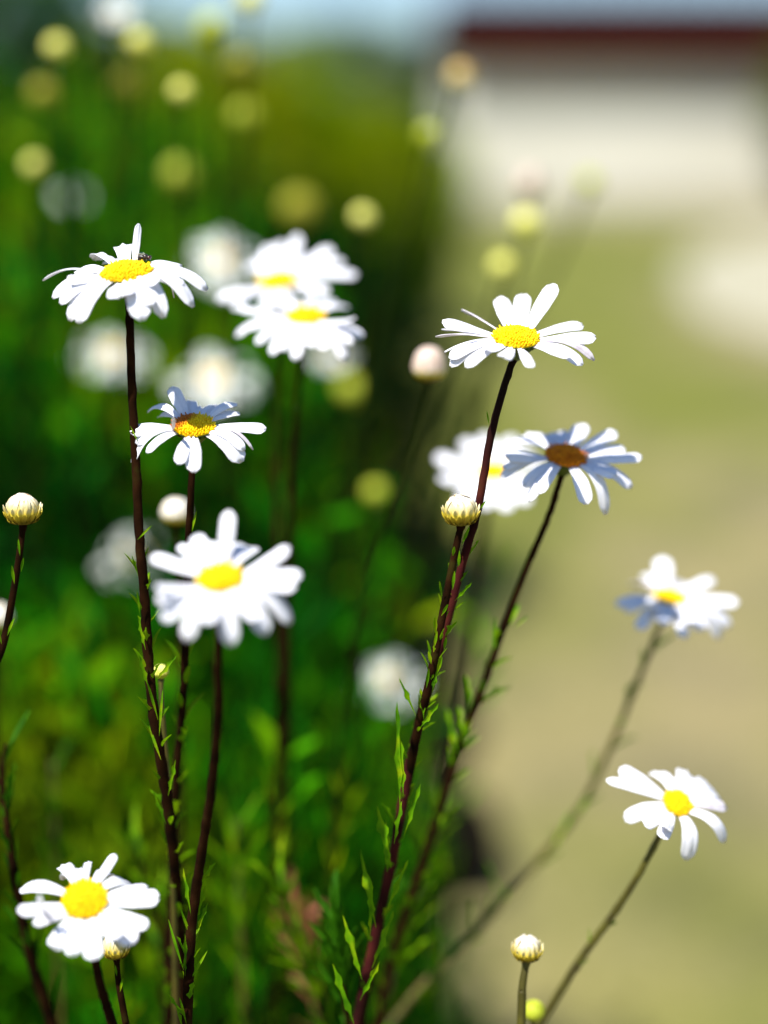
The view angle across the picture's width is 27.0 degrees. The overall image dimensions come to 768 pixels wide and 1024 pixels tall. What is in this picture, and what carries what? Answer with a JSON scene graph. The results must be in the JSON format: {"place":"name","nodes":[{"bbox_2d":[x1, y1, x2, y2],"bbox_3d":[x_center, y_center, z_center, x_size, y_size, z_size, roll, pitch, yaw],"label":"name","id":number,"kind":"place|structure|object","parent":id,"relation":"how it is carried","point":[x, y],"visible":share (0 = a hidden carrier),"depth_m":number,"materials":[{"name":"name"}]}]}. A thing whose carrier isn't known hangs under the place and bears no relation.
{"place":"outdoors","nodes":[
{"label":"outdoors","id":0,"kind":"place"},
{"bbox_2d":[7,0,434,53],"label":"sky","id":1,"kind":"structure","parent":0,"point":[271,13],"materials":[{"name":"blue"}]},
{"bbox_2d":[344,497,481,941],"bbox_3d":[-1.183,0.417,2.611,2.834,0.001,4.300,0,13,0],"label":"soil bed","id":2,"kind":"object","parent":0,"point":[459,658],"visible":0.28,"depth_m":3.25,"materials":[{"name":"green plant"}]},
{"bbox_2d":[0,603,6,633],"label":"daisy bud","id":3,"kind":"object","parent":2,"relation":"on","point":[3,608],"visible":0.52,"depth_m":0.66,"materials":[{"name":"white plant"}]},
{"bbox_2d":[0,493,42,662],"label":"daisy bud","id":4,"kind":"object","parent":2,"relation":"on","point":[22,510],"visible":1,"depth_m":0.55,"materials":[{"name":"white plant"}]},
{"bbox_2d":[0,709,59,1023],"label":"leafy shoot","id":5,"kind":"object","parent":2,"relation":"on","point":[28,951],"visible":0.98,"depth_m":0.60,"materials":[{"name":"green plant"}]},
{"bbox_2d":[25,155,44,830],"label":"daisy bud","id":6,"kind":"object","parent":2,"relation":"on","point":[34,164],"visible":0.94,"depth_m":0.91,"materials":[{"name":"green plant"}]},
{"bbox_2d":[22,81,56,606],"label":"daisy bud","id":7,"kind":"object","parent":2,"relation":"on","point":[43,94],"visible":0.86,"depth_m":1.02,"materials":[{"name":"green plant"}]},
{"bbox_2d":[21,737,92,1023],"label":"leafy shoot","id":8,"kind":"object","parent":2,"relation":"on","point":[64,973],"visible":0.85,"depth_m":0.72,"materials":[{"name":"green plant"}]},
{"bbox_2d":[55,188,87,564],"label":"daisy","id":9,"kind":"object","parent":2,"relation":"on","point":[73,248],"visible":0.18,"depth_m":1.20,"materials":[{"name":"green plant"}]},
{"bbox_2d":[46,36,104,855],"bbox_3d":[-0.173,0.256,0.990,0.021,1.056,0.063,3,13,13],"label":"daisy bud","id":10,"kind":"object","parent":2,"relation":"on","point":[57,47],"visible":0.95,"depth_m":0.89,"materials":[{"name":"green plant"}]},
{"bbox_2d":[17,853,158,1023],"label":"daisy","id":11,"kind":"object","parent":2,"relation":"on","point":[84,908],"visible":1,"depth_m":0.52,"materials":[{"name":"white plant"}]},
{"bbox_2d":[88,2,136,639],"bbox_3d":[-0.171,0.210,1.119,0.032,1.087,0.063,11,17,39],"label":"daisy","id":12,"kind":"object","parent":2,"relation":"on","point":[117,14],"visible":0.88,"depth_m":1.01,"materials":[{"name":"green plant"}]},
{"bbox_2d":[76,334,150,644],"bbox_3d":[-0.178,0.313,1.143,0.054,0.876,0.062,-5,14,-22],"label":"daisy","id":13,"kind":"object","parent":2,"relation":"on","point":[111,353],"visible":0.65,"depth_m":1.05,"materials":[{"name":"white plant"}]},
{"bbox_2d":[103,937,130,1023],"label":"daisy bud","id":14,"kind":"object","parent":2,"relation":"on","point":[115,950],"visible":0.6,"depth_m":0.55,"materials":[{"name":"plant"}]},
{"bbox_2d":[42,223,207,1023],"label":"daisy","id":15,"kind":"object","parent":2,"relation":"on","point":[135,284],"visible":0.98,"depth_m":0.55,"materials":[{"name":"white plant"}]},
{"bbox_2d":[138,254,151,261],"bbox_3d":[-0.083,-0.088,0.552,0.006,0.004,0.005,0,13,0],"label":"fly","id":16,"kind":"object","parent":15,"relation":"on","point":[145,257],"visible":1,"depth_m":0.55,"materials":[{"name":"grey"}]},
{"bbox_2d":[112,71,144,529],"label":"daisy bud","id":17,"kind":"object","parent":2,"relation":"on","point":[127,86],"visible":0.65,"depth_m":1.02,"materials":[{"name":"green plant"}]},
{"bbox_2d":[108,31,151,876],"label":"daisy bud","id":18,"kind":"object","parent":2,"relation":"on","point":[139,42],"visible":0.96,"depth_m":0.90,"materials":[{"name":"green plant"}]},
{"bbox_2d":[97,530,174,585],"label":"daisy","id":19,"kind":"object","parent":2,"relation":"on","point":[123,547],"visible":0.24,"depth_m":1.00,"materials":[{"name":"white plant"}]},
{"bbox_2d":[108,802,165,1023],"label":"leafy shoot","id":20,"kind":"object","parent":2,"relation":"on","point":[137,847],"visible":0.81,"depth_m":0.66,"materials":[{"name":"green plant"}]},
{"bbox_2d":[154,664,178,1023],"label":"daisy bud","id":21,"kind":"object","parent":2,"relation":"on","point":[173,900],"visible":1,"depth_m":0.59,"materials":[{"name":"green plant"}]},
{"bbox_2d":[161,498,189,894],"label":"daisy bud","id":22,"kind":"object","parent":2,"relation":"on","point":[173,511],"visible":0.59,"depth_m":0.65,"materials":[{"name":"white plant"}]},
{"bbox_2d":[162,159,194,526],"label":"daisy bud","id":23,"kind":"object","parent":2,"relation":"on","point":[172,173],"visible":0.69,"depth_m":1.05,"materials":[{"name":"green plant"}]},
{"bbox_2d":[130,386,265,1023],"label":"daisy","id":24,"kind":"object","parent":2,"relation":"on","point":[192,425],"visible":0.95,"depth_m":0.56,"materials":[{"name":"white plant"}]},
{"bbox_2d":[171,82,228,1023],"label":"daisy bud","id":25,"kind":"object","parent":2,"relation":"on","point":[181,92],"visible":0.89,"depth_m":0.87,"materials":[{"name":"green plant"}]},
{"bbox_2d":[169,351,259,538],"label":"daisy","id":26,"kind":"object","parent":2,"relation":"on","point":[214,380],"visible":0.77,"depth_m":1.02,"materials":[{"name":"white plant"}]},
{"bbox_2d":[187,233,257,510],"bbox_3d":[-0.105,0.284,1.120,0.052,0.943,0.059,12,18,42],"label":"daisy","id":27,"kind":"object","parent":2,"relation":"on","point":[217,253],"visible":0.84,"depth_m":1.02,"materials":[{"name":"white plant"}]},
{"bbox_2d":[198,13,252,715],"bbox_3d":[-0.097,0.214,1.121,0.036,1.079,0.073,4,14,16],"label":"daisy bud","id":28,"kind":"object","parent":2,"relation":"on","point":[212,26],"visible":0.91,"depth_m":1.00,"materials":[{"name":"green plant"}]},
{"bbox_2d":[150,510,301,1023],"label":"daisy","id":29,"kind":"object","parent":2,"relation":"on","point":[218,591],"visible":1,"depth_m":0.49,"materials":[{"name":"white plant"}]},
{"bbox_2d":[195,789,270,1023],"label":"leafy shoot","id":30,"kind":"object","parent":2,"relation":"on","point":[239,889],"visible":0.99,"depth_m":0.69,"materials":[{"name":"green plant"}]},
{"bbox_2d":[223,103,257,654],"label":"daisy bud","id":31,"kind":"object","parent":2,"relation":"on","point":[237,115],"visible":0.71,"depth_m":1.00,"materials":[{"name":"green plant"}]},
{"bbox_2d":[227,53,257,496],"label":"daisy bud","id":32,"kind":"object","parent":2,"relation":"on","point":[236,65],"visible":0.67,"depth_m":1.03,"materials":[{"name":"green plant"}]},
{"bbox_2d":[228,0,261,752],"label":"daisy bud","id":33,"kind":"object","parent":2,"relation":"on","point":[250,5],"visible":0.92,"depth_m":0.93,"materials":[{"name":"green plant"}]},
{"bbox_2d":[0,25,526,1023],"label":"undergrowth","id":34,"kind":"object","parent":2,"relation":"on","point":[62,681],"visible":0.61,"depth_m":0.97,"materials":[{"name":"green plant"}]},
{"bbox_2d":[240,834,332,1023],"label":"leafy shoot","id":35,"kind":"object","parent":2,"relation":"on","point":[297,938],"visible":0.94,"depth_m":0.65,"materials":[{"name":"green plant"}]},
{"bbox_2d":[217,235,356,1023],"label":"daisy","id":36,"kind":"object","parent":2,"relation":"on","point":[280,270],"visible":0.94,"depth_m":0.70,"materials":[{"name":"white plant"}]},
{"bbox_2d":[270,867,325,1023],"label":"leafy shoot","id":37,"kind":"object","parent":2,"relation":"on","point":[312,917],"visible":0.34,"depth_m":0.70,"materials":[{"name":"green plant"}]},
{"bbox_2d":[281,191,316,570],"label":"daisy bud","id":38,"kind":"object","parent":2,"relation":"on","point":[299,207],"visible":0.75,"depth_m":1.11,"materials":[{"name":"plant"}]},
{"bbox_2d":[235,296,363,1021],"bbox_3d":[-0.034,0.358,0.810,0.052,0.938,0.186,0,13,0],"label":"daisy","id":39,"kind":"object","parent":2,"relation":"on","point":[299,328],"visible":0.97,"depth_m":0.65,"materials":[{"name":"white plant"}]},
{"bbox_2d":[161,173,482,592],"bbox_3d":[-0.305,-0.230,3.436,1.040,0.970,1.109,0,13,0],"label":"shrub","id":40,"kind":"object","parent":2,"relation":"on","point":[386,441],"visible":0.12,"depth_m":3.29,"materials":[{"name":"green plant"}]},
{"bbox_2d":[312,348,353,730],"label":"daisy","id":41,"kind":"object","parent":2,"relation":"on","point":[328,357],"visible":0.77,"depth_m":1.05,"materials":[{"name":"white plant"}]},
{"bbox_2d":[306,868,365,1023],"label":"leafy shoot","id":42,"kind":"object","parent":2,"relation":"on","point":[338,947],"visible":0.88,"depth_m":0.60,"materials":[{"name":"green plant"}]},
{"bbox_2d":[337,376,359,807],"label":"daisy bud","id":43,"kind":"object","parent":2,"relation":"on","point":[348,388],"visible":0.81,"depth_m":1.00,"materials":[{"name":"green plant"}]},
{"bbox_2d":[353,207,372,918],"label":"daisy bud","id":44,"kind":"object","parent":2,"relation":"on","point":[362,217],"visible":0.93,"depth_m":0.87,"materials":[{"name":"green plant"}]},
{"bbox_2d":[354,481,386,925],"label":"daisy bud","id":45,"kind":"object","parent":2,"relation":"on","point":[375,491],"visible":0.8,"depth_m":0.90,"materials":[{"name":"green plant"}]},
{"bbox_2d":[317,124,438,1005],"bbox_3d":[-0.002,0.277,1.002,0.045,1.010,0.074,8,15,32],"label":"daisy bud","id":46,"kind":"object","parent":2,"relation":"on","point":[427,134],"visible":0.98,"depth_m":0.91,"materials":[{"name":"green plant"}]},
{"bbox_2d":[368,866,418,1023],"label":"leafy shoot","id":47,"kind":"object","parent":2,"relation":"on","point":[398,899],"visible":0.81,"depth_m":0.66,"materials":[{"name":"green plant"}]},
{"bbox_2d":[368,654,424,997],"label":"daisy","id":48,"kind":"object","parent":2,"relation":"on","point":[387,699],"visible":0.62,"depth_m":0.93,"materials":[{"name":"white plant"}]},
{"bbox_2d":[338,64,472,939],"bbox_3d":[0.013,0.252,1.034,0.061,1.044,0.070,6,14,24],"label":"daisy bud","id":49,"kind":"object","parent":2,"relation":"on","point":[460,75],"visible":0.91,"depth_m":0.94,"materials":[{"name":"green plant"}]},
{"bbox_2d":[375,784,463,1023],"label":"leafy shoot","id":50,"kind":"object","parent":2,"relation":"on","point":[405,954],"visible":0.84,"depth_m":0.66,"materials":[{"name":"green plant"}]},
{"bbox_2d":[360,494,479,1023],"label":"daisy bud","id":51,"kind":"object","parent":2,"relation":"on","point":[460,512],"visible":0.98,"depth_m":0.55,"materials":[{"name":"plant"}]},
{"bbox_2d":[338,255,513,897],"bbox_3d":[0.023,0.320,0.972,0.083,0.940,0.067,5,14,20],"label":"daisy bud","id":52,"kind":"object","parent":2,"relation":"on","point":[502,266],"visible":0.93,"depth_m":0.89,"materials":[{"name":"green plant"}]},
{"bbox_2d":[406,789,502,902],"bbox_3d":[0.082,0.457,2.202,0.163,0.167,0.161,0,13,0],"label":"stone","id":53,"kind":"object","parent":2,"relation":"on","point":[478,838],"visible":0.45,"depth_m":2.14,"materials":[{"name":"beige stone"}]},
{"bbox_2d":[333,283,596,1023],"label":"daisy","id":54,"kind":"object","parent":2,"relation":"on","point":[515,339],"visible":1,"depth_m":0.56,"materials":[{"name":"white plant"}]},
{"bbox_2d":[399,211,538,868],"bbox_3d":[0.043,0.300,1.006,0.089,0.963,0.064,0,13,0],"label":"daisy bud","id":55,"kind":"object","parent":2,"relation":"on","point":[525,223],"visible":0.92,"depth_m":0.91,"materials":[{"name":"green plant"}]},
{"bbox_2d":[375,423,641,1023],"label":"daisy","id":56,"kind":"object","parent":2,"relation":"on","point":[566,453],"visible":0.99,"depth_m":0.59,"materials":[{"name":"white plant"}]},
{"bbox_2d":[386,556,738,1023],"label":"daisy","id":57,"kind":"object","parent":2,"relation":"on","point":[670,598],"visible":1,"depth_m":0.66,"materials":[{"name":"white plant"}]},
{"bbox_2d":[273,153,767,1023],"bbox_3d":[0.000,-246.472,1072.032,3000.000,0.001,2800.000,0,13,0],"label":"ground","id":58,"kind":"structure","parent":0,"point":[669,383],"depth_m":3.29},
{"bbox_2d":[4,38,40,136],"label":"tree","id":59,"kind":"object","parent":58,"relation":"on","point":[8,47],"visible":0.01,"depth_m":57.72,"materials":[{"name":"green plant"}]},
{"bbox_2d":[0,0,171,178],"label":"shrub","id":60,"kind":"object","parent":58,"relation":"on","point":[26,24],"visible":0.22,"depth_m":6.74,"materials":[{"name":"green plant"}]},
{"bbox_2d":[33,2,280,125],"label":"tree","id":61,"kind":"object","parent":58,"relation":"on","point":[240,28],"visible":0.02,"depth_m":61.99,"materials":[{"name":"green plant"}]},
{"bbox_2d":[91,0,310,207],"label":"shrub","id":62,"kind":"object","parent":58,"relation":"on","point":[171,58],"visible":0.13,"depth_m":7.72,"materials":[{"name":"green plant"}]},
{"bbox_2d":[180,23,405,283],"bbox_3d":[-0.490,-1.551,7.834,1.200,1.634,1.396,0,13,0],"label":"shrub","id":63,"kind":"object","parent":58,"relation":"on","point":[321,103],"visible":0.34,"depth_m":7.55,"materials":[{"name":"green plant"}]},
{"bbox_2d":[212,142,411,375],"bbox_3d":[-0.514,-0.709,5.363,1.242,1.035,1.347,0,13,0],"label":"shrub","id":64,"kind":"object","parent":58,"relation":"on","point":[284,148],"visible":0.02,"depth_m":5.29,"materials":[{"name":"green plant"}]},
{"bbox_2d":[256,8,444,163],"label":"tree","id":65,"kind":"object","parent":58,"relation":"on","point":[382,52],"visible":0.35,"depth_m":57.13,"materials":[{"name":"green plant"}]},
{"bbox_2d":[315,346,445,1014],"bbox_3d":[-0.006,0.365,0.819,0.061,0.921,0.171,0,13,0],"label":"daisy bud","id":66,"kind":"object","parent":58,"relation":"on","point":[429,366],"visible":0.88,"depth_m":0.67,"materials":[{"name":"plant"}]},
{"bbox_2d":[293,83,481,328],"bbox_3d":[-0.013,-1.561,8.455,1.100,1.372,1.167,0,13,0],"label":"shrub","id":67,"kind":"object","parent":58,"relation":"on","point":[438,232],"visible":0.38,"depth_m":8.23,"materials":[{"name":"green plant"}]},
{"bbox_2d":[401,434,543,1023],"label":"daisy","id":68,"kind":"object","parent":58,"relation":"on","point":[500,490],"visible":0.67,"depth_m":0.72,"materials":[{"name":"white plant"}]},
{"bbox_2d":[423,168,541,1023],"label":"daisy bud","id":69,"kind":"object","parent":58,"relation":"on","point":[530,183],"visible":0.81,"depth_m":0.98,"materials":[{"name":"plant"}]},
{"bbox_2d":[387,173,599,828],"bbox_3d":[0.067,0.267,1.106,0.137,0.982,0.070,0,13,0],"label":"daisy bud","id":70,"kind":"object","parent":58,"relation":"on","point":[589,182],"visible":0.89,"depth_m":1.01,"materials":[{"name":"green plant"}]},
{"bbox_2d":[511,934,543,1023],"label":"daisy bud","id":71,"kind":"object","parent":58,"relation":"on","point":[526,950],"visible":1,"depth_m":0.57,"materials":[{"name":"white plant"}]},
{"bbox_2d":[526,1000,544,1023],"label":"daisy bud","id":72,"kind":"object","parent":58,"relation":"on","point":[535,1010],"visible":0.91,"depth_m":0.60,"materials":[{"name":"yellow plant"}]},
{"bbox_2d":[536,765,726,1023],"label":"daisy","id":73,"kind":"object","parent":58,"relation":"on","point":[684,795],"visible":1,"depth_m":0.58,"materials":[{"name":"white plant"}]},
{"bbox_2d":[756,89,767,159],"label":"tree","id":74,"kind":"object","parent":58,"relation":"on","point":[765,116],"visible":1,"depth_m":22.18,"materials":[{"name":"green plant"}]},
{"bbox_2d":[429,0,767,209],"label":"house","id":75,"kind":"structure","parent":0,"point":[641,104],"depth_m":24.00,"materials":[{"name":"white paint"}]},
{"bbox_2d":[678,233,767,333],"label":"path","id":76,"kind":"structure","parent":0,"point":[726,281],"depth_m":11.86,"materials":[{"name":"beige"}]}
]}

